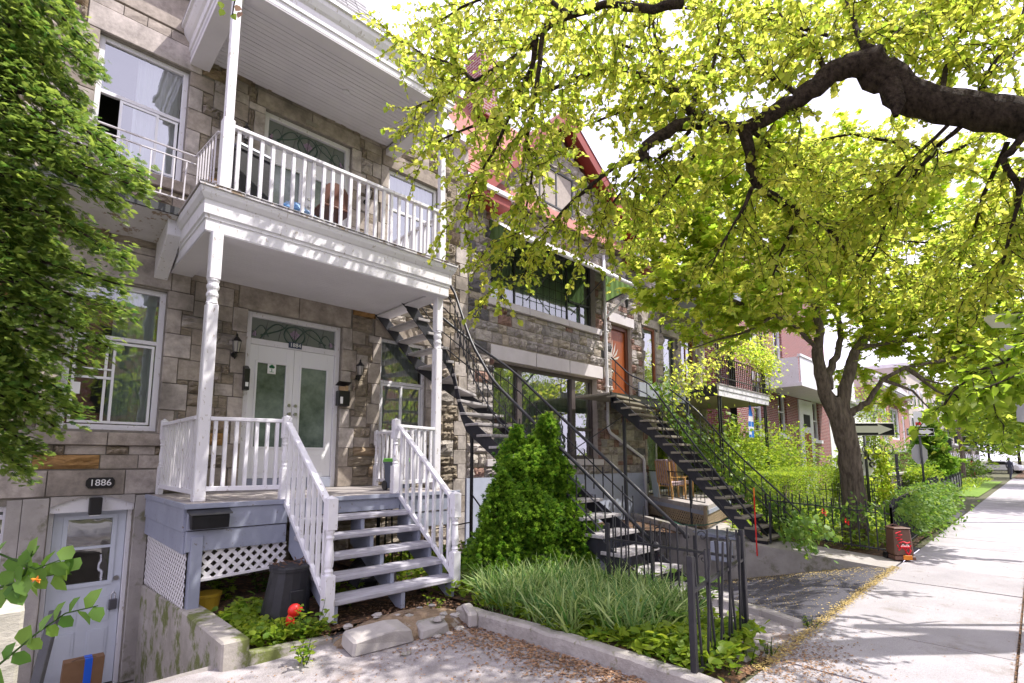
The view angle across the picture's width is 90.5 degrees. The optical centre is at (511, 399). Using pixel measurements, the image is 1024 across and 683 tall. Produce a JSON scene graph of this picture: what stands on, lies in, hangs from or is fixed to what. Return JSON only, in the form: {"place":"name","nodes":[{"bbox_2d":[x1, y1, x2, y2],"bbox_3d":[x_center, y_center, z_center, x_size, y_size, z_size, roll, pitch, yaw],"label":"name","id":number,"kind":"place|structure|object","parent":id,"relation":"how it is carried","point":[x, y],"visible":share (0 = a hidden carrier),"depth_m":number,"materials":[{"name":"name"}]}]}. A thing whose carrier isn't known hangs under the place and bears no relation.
{"place":"outdoors","nodes":[
{"label":"outdoors","id":0,"kind":"place"},
{"bbox_2d":[0,537,104,682],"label":"leafy shoot","id":1,"kind":"object","parent":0,"point":[12,591],"visible":1,"depth_m":1.50,"materials":[{"name":"green plant"}]},
{"bbox_2d":[231,142,270,200],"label":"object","id":2,"kind":"object","parent":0,"point":[254,171],"visible":0.17,"depth_m":6.18,"materials":[{"name":"black plastic"}]},
{"bbox_2d":[162,562,466,648],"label":"soil","id":3,"kind":"structure","parent":0,"point":[243,584],"depth_m":5.61,"materials":[{"name":"brown soil"}]},
{"bbox_2d":[199,589,221,610],"bbox_3d":[-3.150,2.113,5.235,0.266,0.235,0.270,7,-9,-44],"label":"yellow tub","id":4,"kind":"object","parent":3,"relation":"on","point":[209,599],"visible":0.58,"depth_m":5.18,"materials":[{"name":"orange plastic"}]},
{"bbox_2d":[211,597,330,647],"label":"ground cover","id":5,"kind":"object","parent":3,"relation":"on","point":[254,627],"visible":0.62,"depth_m":4.43,"materials":[{"name":"green plant"}]},
{"bbox_2d":[260,556,309,623],"bbox_3d":[-2.178,1.864,4.882,0.477,0.607,0.463,7,-9,-44],"label":"compost bin","id":6,"kind":"object","parent":3,"relation":"on","point":[288,584],"visible":0.77,"depth_m":4.76,"materials":[{"name":"black plastic"}]},
{"bbox_2d":[144,230,460,624],"bbox_3d":[-2.250,0.300,6.442,3.350,4.020,3.212,7,-9,-44],"label":"front porch","id":7,"kind":"object","parent":3,"relation":"on","point":[182,467],"visible":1,"depth_m":5.47,"materials":[{"name":"grey paint"}]},
{"bbox_2d":[187,507,232,529],"bbox_3d":[-2.936,1.160,4.931,0.365,0.187,0.160,7,-9,-44],"label":"black mailbox","id":8,"kind":"object","parent":7,"relation":"attached to","point":[210,518],"visible":1,"depth_m":4.91,"materials":[{"name":"metal"}]},
{"bbox_2d":[293,599,338,638],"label":"leafy plant","id":9,"kind":"object","parent":3,"relation":"on","point":[306,620],"visible":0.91,"depth_m":4.41,"materials":[{"name":"green plant"}]},
{"bbox_2d":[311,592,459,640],"bbox_3d":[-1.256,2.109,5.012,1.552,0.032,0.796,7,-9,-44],"label":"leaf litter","id":10,"kind":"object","parent":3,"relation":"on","point":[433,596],"visible":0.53,"depth_m":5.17,"materials":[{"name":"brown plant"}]},
{"bbox_2d":[350,540,542,599],"bbox_3d":[-0.754,2.240,6.866,1.935,0.325,2.743,7,-9,-44],"label":"ground cover","id":11,"kind":"object","parent":3,"relation":"on","point":[416,572],"visible":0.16,"depth_m":6.27,"materials":[{"name":"green plant"}]},
{"bbox_2d":[458,412,603,575],"bbox_3d":[0.263,1.230,6.433,1.528,2.289,2.201,-3,-7,24],"label":"arborvitae bush","id":12,"kind":"object","parent":3,"relation":"on","point":[527,507],"visible":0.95,"depth_m":6.22,"materials":[{"name":"green plant"}]},
{"bbox_2d":[148,624,650,682],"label":"forecourt paving","id":13,"kind":"structure","parent":0,"point":[362,668],"depth_m":3.90,"materials":[{"name":"grey concrete"}]},
{"bbox_2d":[289,638,316,665],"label":"leafy plant","id":14,"kind":"object","parent":13,"relation":"on","point":[306,651],"visible":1,"depth_m":3.97,"materials":[{"name":"green plant"}]},
{"bbox_2d":[333,607,461,648],"bbox_3d":[-1.027,2.178,4.784,1.357,0.320,0.657,7,-9,-44],"label":"doorstep mound","id":15,"kind":"object","parent":13,"relation":"on","point":[420,614],"visible":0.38,"depth_m":4.79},
{"bbox_2d":[341,603,477,656],"bbox_3d":[-0.869,2.081,4.674,1.401,0.190,0.768,7,-9,-44],"label":"broken slab","id":16,"kind":"object","parent":13,"relation":"on","point":[372,637],"depth_m":4.40,"materials":[{"name":"concrete"}]},
{"bbox_2d":[380,621,649,682],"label":"leaf litter","id":17,"kind":"object","parent":13,"relation":"on","point":[618,676],"visible":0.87,"depth_m":4.08,"materials":[{"name":"brown plant"}]},
{"bbox_2d":[334,548,767,682],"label":"garden bed","id":18,"kind":"object","parent":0,"point":[729,678],"visible":0.03,"depth_m":4.07,"materials":[{"name":"soil"}]},
{"bbox_2d":[460,551,725,641],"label":"ribbon grass","id":19,"kind":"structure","parent":18,"relation":"on","point":[567,594],"depth_m":4.79,"materials":[{"name":"green plant"}]},
{"bbox_2d":[461,582,744,669],"bbox_3d":[0.770,2.028,4.917,1.383,0.302,2.688,7,-9,-44],"label":"ground cover","id":20,"kind":"object","parent":18,"relation":"on","point":[598,631],"visible":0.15,"depth_m":4.11,"materials":[{"name":"green plant"}]},
{"bbox_2d":[622,623,660,652],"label":"leafy plant","id":21,"kind":"object","parent":18,"relation":"on","point":[647,627],"visible":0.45,"depth_m":4.01,"materials":[{"name":"green plant"}]},
{"bbox_2d":[606,515,735,617],"bbox_3d":[1.492,1.699,4.942,0.036,1.029,1.399,6,-9,-41],"label":"garden fence","id":22,"kind":"object","parent":18,"relation":"on","point":[635,542],"visible":0.54,"depth_m":5.05,"materials":[{"name":"black metal"}]},
{"bbox_2d":[616,616,769,681],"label":"ground cover","id":23,"kind":"object","parent":18,"relation":"on","point":[734,645],"visible":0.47,"depth_m":3.91,"materials":[{"name":"green plant"}]},
{"bbox_2d":[686,529,748,673],"bbox_3d":[1.623,1.626,3.946,0.100,1.100,1.104,-6,-9,44],"label":"garden fence","id":24,"kind":"object","parent":18,"relation":"on","point":[693,588],"visible":0.73,"depth_m":3.87,"materials":[{"name":"black metal"}]},
{"bbox_2d":[318,461,1023,682],"bbox_3d":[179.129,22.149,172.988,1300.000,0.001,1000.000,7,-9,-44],"label":"ground","id":25,"kind":"structure","parent":0,"point":[1002,477],"depth_m":19.94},
{"bbox_2d":[0,0,161,490],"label":"cedar tree","id":26,"kind":"object","parent":25,"relation":"on","point":[46,143],"visible":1,"depth_m":4.14,"materials":[{"name":"green plant"}]},
{"bbox_2d":[134,584,249,682],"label":"well retaining wall","id":27,"kind":"structure","parent":25,"relation":"on","point":[173,639],"depth_m":4.75,"materials":[{"name":"concrete"}]},
{"bbox_2d":[0,0,473,682],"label":"stone house","id":28,"kind":"structure","parent":25,"relation":"on","point":[162,90],"depth_m":7.05,"materials":[{"name":"stone"}]},
{"bbox_2d":[41,510,126,682],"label":"cellar door","id":29,"kind":"structure","parent":28,"relation":"in","point":[79,640],"depth_m":5.94,"materials":[{"name":"blue paint"}]},
{"bbox_2d":[0,94,220,279],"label":"side balcony","id":30,"kind":"structure","parent":28,"relation":"attached to","point":[157,224],"depth_m":6.08,"materials":[{"name":"paint"}]},
{"bbox_2d":[56,276,166,430],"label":"window","id":31,"kind":"structure","parent":28,"relation":"in","point":[123,395],"depth_m":6.55,"materials":[{"name":"white glass"}]},
{"bbox_2d":[89,34,188,180],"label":"window","id":32,"kind":"structure","parent":28,"relation":"in","point":[144,99],"depth_m":6.98,"materials":[{"name":"white glass"}]},
{"bbox_2d":[245,344,293,478],"bbox_3d":[-3.605,0.180,7.544,0.640,1.958,0.095,7,-9,-44],"label":"door leaf","id":33,"kind":"structure","parent":28,"relation":"in","point":[269,396],"depth_m":7.55,"materials":[{"name":"white wood"}]},
{"bbox_2d":[267,146,307,206],"bbox_3d":[-3.560,-3.057,7.972,0.625,1.728,0.095,7,-9,-44],"label":"door leaf","id":34,"kind":"structure","parent":28,"relation":"in","point":[278,153],"depth_m":8.05,"materials":[{"name":"white plastic"}]},
{"bbox_2d":[291,350,333,477],"bbox_3d":[-3.143,0.233,7.990,0.640,1.958,0.095,7,-9,-44],"label":"door leaf","id":35,"kind":"structure","parent":28,"relation":"in","point":[312,391],"depth_m":8.03,"materials":[{"name":"white wood"}]},
{"bbox_2d":[170,0,457,318],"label":"balcony","id":36,"kind":"structure","parent":28,"relation":"attached to","point":[271,246],"depth_m":6.54,"materials":[{"name":"white paint"}]},
{"bbox_2d":[314,183,347,223],"bbox_3d":[-2.516,-2.562,7.042,0.430,0.813,0.400,7,-9,-44],"label":"wooden chair","id":37,"kind":"object","parent":36,"relation":"on","point":[336,204],"visible":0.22,"depth_m":6.98,"materials":[{"name":"brown wood"}]},
{"bbox_2d":[181,0,461,158],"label":"balcony roof","id":38,"kind":"structure","parent":28,"relation":"attached to","point":[317,56],"depth_m":7.20,"materials":[{"name":"white paint"}]},
{"bbox_2d":[305,162,339,223],"bbox_3d":[-3.109,-3.005,8.407,0.625,1.728,0.095,7,-9,-44],"label":"door leaf","id":39,"kind":"structure","parent":28,"relation":"in","point":[318,179],"depth_m":8.38,"materials":[{"name":"white plastic"}]},
{"bbox_2d":[335,381,351,406],"bbox_3d":[-2.727,-0.091,8.194,0.210,0.390,0.130,7,-9,-44],"label":"letter box","id":40,"kind":"object","parent":28,"relation":"attached to","point":[342,396],"visible":1,"depth_m":8.15,"materials":[{"name":"black metal"}]},
{"bbox_2d":[378,339,424,436],"bbox_3d":[-2.031,-0.190,9.189,0.950,1.700,0.138,7,-9,-44],"label":"window","id":41,"kind":"structure","parent":28,"relation":"in","point":[401,395],"depth_m":9.21,"materials":[{"name":"glass"}]},
{"bbox_2d":[387,170,435,252],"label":"window","id":42,"kind":"structure","parent":28,"relation":"in","point":[397,185],"depth_m":9.65,"materials":[{"name":"white glass"}]},
{"bbox_2d":[248,635,331,665],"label":"kerb","id":43,"kind":"structure","parent":25,"relation":"on","point":[260,655],"depth_m":4.12,"materials":[{"name":"concrete"}]},
{"bbox_2d":[375,285,705,592],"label":"curved staircase","id":44,"kind":"structure","parent":25,"relation":"on","point":[595,543],"depth_m":8.07,"materials":[{"name":"black metal"}]},
{"bbox_2d":[448,50,652,575],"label":"gabled house","id":45,"kind":"structure","parent":25,"relation":"on","point":[551,351],"depth_m":12.58,"materials":[{"name":"stone"}]},
{"bbox_2d":[491,241,590,325],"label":"window","id":46,"kind":"structure","parent":45,"relation":"in","point":[549,298],"depth_m":12.59,"materials":[{"name":"grey"}]},
{"bbox_2d":[493,362,592,458],"bbox_3d":[0.764,0.361,11.964,3.630,2.060,0.182,7,-9,-44],"label":"window","id":47,"kind":"structure","parent":45,"relation":"in","point":[560,391],"depth_m":12.29,"materials":[{"name":"grey"}]},
{"bbox_2d":[490,218,636,317],"bbox_3d":[1.381,-2.986,11.929,4.255,1.654,1.035,7,-9,-44],"label":"metal awning","id":48,"kind":"object","parent":45,"relation":"attached to","point":[497,232],"visible":0.55,"depth_m":12.27,"materials":[{"name":"metal"}]},
{"bbox_2d":[611,329,624,393],"bbox_3d":[2.949,-0.949,14.198,0.734,1.987,0.110,7,-9,-44],"label":"entrance door","id":49,"kind":"structure","parent":45,"relation":"in","point":[617,338],"depth_m":14.26,"materials":[{"name":"orange wood"}]},
{"bbox_2d":[602,255,648,515],"bbox_3d":[3.120,-0.232,13.964,1.904,7.253,0.120,7,-9,-44],"label":"downpipe","id":50,"kind":"object","parent":45,"relation":"attached to","point":[607,386],"visible":0.84,"depth_m":13.54,"materials":[{"name":"white metal"}]},
{"bbox_2d":[456,606,721,682],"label":"garden kerb","id":51,"kind":"structure","parent":25,"relation":"on","point":[646,668],"depth_m":4.06,"materials":[{"name":"grey concrete"}]},
{"bbox_2d":[631,219,711,514],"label":"house","id":52,"kind":"structure","parent":25,"relation":"on","point":[655,334],"depth_m":15.71,"materials":[{"name":"grey brick"}]},
{"bbox_2d":[643,327,656,411],"bbox_3d":[4.056,-0.890,15.211,0.700,2.550,0.138,7,-9,-44],"label":"window","id":53,"kind":"structure","parent":52,"relation":"in","point":[649,333],"depth_m":15.39,"materials":[{"name":"white glass"}]},
{"bbox_2d":[647,430,670,492],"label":"window","id":54,"kind":"structure","parent":52,"relation":"in","point":[653,454],"depth_m":15.18,"materials":[{"name":"grey glass"}]},
{"bbox_2d":[663,335,673,387],"bbox_3d":[4.866,-1.038,16.094,0.800,1.950,0.138,7,-9,-44],"label":"window","id":55,"kind":"structure","parent":52,"relation":"in","point":[666,352],"depth_m":16.29,"materials":[{"name":"grey"}]},
{"bbox_2d":[666,285,771,515],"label":"grey balcony","id":56,"kind":"structure","parent":52,"relation":"attached to","point":[728,396],"depth_m":15.12,"materials":[{"name":"white paint"}]},
{"bbox_2d":[650,331,733,424],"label":"vine","id":57,"kind":"object","parent":56,"relation":"hanging from","point":[688,388],"visible":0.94,"depth_m":12.86,"materials":[{"name":"green plant"}]},
{"bbox_2d":[654,403,753,517],"bbox_3d":[5.700,2.141,15.601,2.715,4.161,4.698,-2,-7,16],"label":"bush","id":58,"kind":"object","parent":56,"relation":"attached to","point":[723,436],"visible":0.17,"depth_m":14.09,"materials":[{"name":"green plant"}]},
{"bbox_2d":[702,311,791,404],"bbox_3d":[7.343,-1.349,15.460,4.084,3.050,1.571,7,-9,-44],"label":"vine","id":59,"kind":"object","parent":56,"relation":"hanging from","point":[766,360],"visible":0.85,"depth_m":15.75,"materials":[{"name":"green plant"}]},
{"bbox_2d":[352,0,1023,454],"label":"linden tree","id":60,"kind":"object","parent":25,"relation":"on","point":[888,76],"visible":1,"depth_m":5.17,"materials":[{"name":"green plant"}]},
{"bbox_2d":[630,509,749,579],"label":"terrace wall","id":61,"kind":"structure","parent":25,"relation":"on","point":[665,523],"depth_m":11.21,"materials":[{"name":"concrete"}]},
{"bbox_2d":[647,397,744,528],"bbox_3d":[5.046,1.725,14.486,2.093,3.016,6.637,-4,-8,31],"label":"tan porch","id":62,"kind":"object","parent":61,"relation":"on","point":[701,504],"visible":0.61,"depth_m":12.21,"materials":[{"name":"grey paint"}]},
{"bbox_2d":[654,459,686,498],"bbox_3d":[4.147,2.086,13.339,0.643,1.022,0.525,3,-7,-24],"label":"deck chair","id":63,"kind":"object","parent":62,"relation":"on","point":[662,468],"visible":0.94,"depth_m":13.21,"materials":[{"name":"brown wood"}]},
{"bbox_2d":[703,414,794,503],"bbox_3d":[7.723,2.069,16.600,3.832,3.267,2.363,7,-9,-44],"label":"garden bush","id":64,"kind":"object","parent":25,"relation":"on","point":[762,449],"visible":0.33,"depth_m":16.23,"materials":[{"name":"green plant"}]},
{"bbox_2d":[701,595,802,627],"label":"driveway kerb","id":65,"kind":"structure","parent":25,"relation":"on","point":[777,616],"depth_m":5.19,"materials":[{"name":"concrete"}]},
{"bbox_2d":[703,247,831,501],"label":"brick house","id":66,"kind":"structure","parent":25,"relation":"on","point":[782,412],"depth_m":23.31,"materials":[{"name":"red brick"}]},
{"bbox_2d":[797,399,817,492],"bbox_3d":[14.524,2.298,24.908,2.100,4.500,0.110,7,-9,-44],"label":"white entrance","id":67,"kind":"object","parent":66,"relation":"attached to","point":[805,413],"visible":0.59,"depth_m":24.89,"materials":[{"name":"paint"}]},
{"bbox_2d":[765,353,855,403],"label":"white enclosed balcony","id":68,"kind":"structure","parent":66,"relation":"attached to","point":[803,388],"depth_m":21.01,"materials":[{"name":"paint"}]},
{"bbox_2d":[814,448,882,504],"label":"garden bush","id":69,"kind":"object","parent":25,"relation":"on","point":[836,472],"visible":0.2,"depth_m":16.66,"materials":[{"name":"green plant"}]},
{"bbox_2d":[829,398,881,473],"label":"white rendered house","id":70,"kind":"structure","parent":25,"relation":"on","point":[833,453],"depth_m":32.05,"materials":[{"name":"white paint"}]},
{"bbox_2d":[839,362,943,425],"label":"triplex","id":71,"kind":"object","parent":25,"relation":"on","point":[910,378],"visible":0.12,"depth_m":48.52,"materials":[{"name":"beige stone"}]},
{"bbox_2d":[854,367,930,472],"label":"orange brick house","id":72,"kind":"structure","parent":25,"relation":"on","point":[896,417],"depth_m":41.91,"materials":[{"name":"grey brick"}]},
{"bbox_2d":[906,411,934,481],"bbox_3d":[14.815,2.105,18.394,1.000,3.350,0.194,0,-7,0],"label":"one way sign","id":73,"kind":"object","parent":25,"relation":"on","point":[919,452],"visible":0.81,"depth_m":18.41,"materials":[{"name":"grey metal"}]},
{"bbox_2d":[894,317,1023,462],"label":"street tree","id":74,"kind":"object","parent":25,"relation":"on","point":[1010,423],"visible":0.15,"depth_m":18.50,"materials":[{"name":"green plant"}]},
{"bbox_2d":[956,456,999,476],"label":"shrub","id":75,"kind":"object","parent":25,"relation":"on","point":[980,471],"visible":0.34,"depth_m":47.95,"materials":[{"name":"green plant"}]},
{"bbox_2d":[359,0,1023,561],"label":"sky","id":76,"kind":"structure","parent":0,"point":[852,98],"materials":[{"name":"white"}]},
{"bbox_2d":[704,607,814,659],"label":"path paving","id":77,"kind":"structure","parent":0,"point":[773,626],"depth_m":4.73,"materials":[{"name":"grey concrete"}]},
{"bbox_2d":[598,514,941,555],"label":"garden soil","id":78,"kind":"structure","parent":0,"point":[876,552],"depth_m":9.72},
{"bbox_2d":[564,357,801,544],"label":"straight staircase","id":79,"kind":"structure","parent":78,"relation":"on","point":[618,402],"depth_m":10.49,"materials":[{"name":"black metal"}]},
{"bbox_2d":[647,374,842,563],"bbox_3d":[4.579,1.039,9.764,1.967,3.729,4.564,2,-7,-15],"label":"vine","id":80,"kind":"object","parent":79,"relation":"attached to","point":[796,529],"visible":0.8,"depth_m":9.82,"materials":[{"name":"green plant"}]},
{"bbox_2d":[699,419,766,504],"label":"garden bush","id":81,"kind":"object","parent":78,"relation":"on","point":[742,453],"visible":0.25,"depth_m":15.20,"materials":[{"name":"green plant"}]},
{"bbox_2d":[746,469,821,514],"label":"clipped hedge","id":82,"kind":"object","parent":78,"relation":"on","point":[782,473],"visible":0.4,"depth_m":13.64,"materials":[{"name":"green plant"}]},
{"bbox_2d":[727,501,889,550],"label":"ground cover","id":83,"kind":"object","parent":78,"relation":"on","point":[872,535],"visible":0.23,"depth_m":9.85,"materials":[{"name":"green plant"}]},
{"bbox_2d":[601,94,1023,544],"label":"maple tree","id":84,"kind":"object","parent":78,"relation":"on","point":[704,237],"visible":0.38,"depth_m":9.13,"materials":[{"name":"green plant"}]},
{"bbox_2d":[764,491,892,550],"bbox_3d":[5.558,2.217,9.016,0.035,1.080,1.985,7,-9,-44],"label":"vine fence","id":85,"kind":"object","parent":78,"relation":"on","point":[815,505],"visible":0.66,"depth_m":8.83,"materials":[{"name":"black metal"}]},
{"bbox_2d":[727,479,979,549],"bbox_3d":[8.154,2.345,10.740,7.557,1.224,2.691,3,-8,-26],"label":"fence vine","id":86,"kind":"object","parent":78,"relation":"on","point":[928,503],"visible":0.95,"depth_m":9.86,"materials":[{"name":"green plant"}]},
{"bbox_2d":[839,444,900,501],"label":"garden arch","id":87,"kind":"structure","parent":78,"relation":"on","point":[897,470],"depth_m":13.56,"materials":[{"name":"black metal"}]},
{"bbox_2d":[860,445,897,515],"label":"vine","id":88,"kind":"object","parent":87,"relation":"attached to","point":[881,488],"visible":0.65,"depth_m":13.67,"materials":[{"name":"green plant"}]},
{"bbox_2d":[855,423,894,510],"bbox_3d":[9.807,1.960,14.065,1.650,2.620,0.203,0,-7,0],"label":"one way sign","id":89,"kind":"object","parent":78,"relation":"on","point":[864,430],"visible":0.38,"depth_m":14.10,"materials":[{"name":"grey metal"}]},
{"bbox_2d":[889,491,933,539],"bbox_3d":[8.550,2.442,10.658,0.036,1.059,6.617,-7,-9,44],"label":"vine fence","id":90,"kind":"object","parent":78,"relation":"on","point":[893,505],"visible":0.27,"depth_m":8.97,"materials":[{"name":"black metal"}]},
{"bbox_2d":[656,547,919,627],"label":"driveway","id":91,"kind":"structure","parent":0,"point":[800,607],"depth_m":6.73,"materials":[{"name":"grey asphalt"}]},
{"bbox_2d":[732,536,902,625],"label":"ramp wall","id":92,"kind":"structure","parent":0,"point":[776,557],"depth_m":8.49,"materials":[{"name":"concrete"}]},
{"bbox_2d":[746,502,966,522],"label":"alley paving","id":93,"kind":"structure","parent":0,"point":[957,515],"depth_m":15.17,"materials":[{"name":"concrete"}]},
{"bbox_2d":[746,421,831,505],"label":"garden bush","id":94,"kind":"object","parent":93,"relation":"on","point":[792,462],"visible":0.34,"depth_m":17.42,"materials":[{"name":"green plant"}]},
{"bbox_2d":[764,466,835,508],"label":"clipped hedge","id":95,"kind":"object","parent":93,"relation":"on","point":[812,468],"visible":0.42,"depth_m":15.78,"materials":[{"name":"green plant"}]},
{"bbox_2d":[746,471,1023,682],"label":"sidewalk","id":96,"kind":"structure","parent":0,"point":[994,518],"depth_m":5.15,"materials":[{"name":"concrete"}]},
{"bbox_2d":[736,622,907,682],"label":"leaf litter","id":97,"kind":"object","parent":96,"relation":"on","point":[793,663],"visible":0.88,"depth_m":3.98,"materials":[{"name":"brown plant"}]},
{"bbox_2d":[752,566,901,671],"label":"leaf litter","id":98,"kind":"object","parent":96,"relation":"on","point":[874,581],"visible":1,"depth_m":5.07,"materials":[{"name":"plant"}]},
{"bbox_2d":[883,523,915,560],"bbox_3d":[6.222,2.296,8.162,0.350,0.562,0.318,-1,-7,7],"label":"brown bin","id":99,"kind":"object","parent":96,"relation":"on","point":[899,546],"visible":1,"depth_m":8.06,"materials":[{"name":"plastic"}]},
{"bbox_2d":[984,313,1023,421],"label":"parking sign","id":100,"kind":"object","parent":96,"relation":"on","point":[989,320],"visible":0.42,"depth_m":5.56,"materials":[{"name":"grey metal"}]},
{"bbox_2d":[831,481,1000,496],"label":"lawn","id":101,"kind":"structure","parent":0,"point":[984,487],"depth_m":28.23,"materials":[{"name":"green plant"}]},
{"bbox_2d":[851,375,898,472],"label":"shrub","id":102,"kind":"object","parent":101,"relation":"on","point":[873,438],"visible":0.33,"depth_m":24.71,"materials":[{"name":"green plant"}]},
{"bbox_2d":[868,436,936,472],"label":"shrub","id":103,"kind":"object","parent":101,"relation":"on","point":[903,458],"visible":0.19,"depth_m":27.36,"materials":[{"name":"green plant"}]},
{"bbox_2d":[901,462,944,488],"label":"shrub","id":104,"kind":"object","parent":101,"relation":"on","point":[914,473],"visible":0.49,"depth_m":23.95,"materials":[{"name":"green plant"}]},
{"bbox_2d":[903,424,968,480],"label":"shrub","id":105,"kind":"object","parent":101,"relation":"on","point":[942,459],"visible":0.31,"depth_m":29.14,"materials":[{"name":"green plant"}]},
{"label":"well floor","id":106,"kind":"structure","parent":0,"visible":0},
{"bbox_2d":[0,600,24,682],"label":"well side wall","id":107,"kind":"structure","parent":106,"relation":"on","point":[11,620],"depth_m":3.32,"materials":[{"name":"beige concrete"}]},
{"bbox_2d":[30,610,60,682],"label":"hand rail post","id":108,"kind":"object","parent":107,"relation":"attached to","point":[41,664],"visible":0.76,"depth_m":3.39,"materials":[{"name":"black metal"}]},
{"bbox_2d":[60,652,104,682],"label":"parcel","id":109,"kind":"object","parent":106,"relation":"on","point":[86,668],"visible":1,"depth_m":5.36,"materials":[{"name":"cardboard"}]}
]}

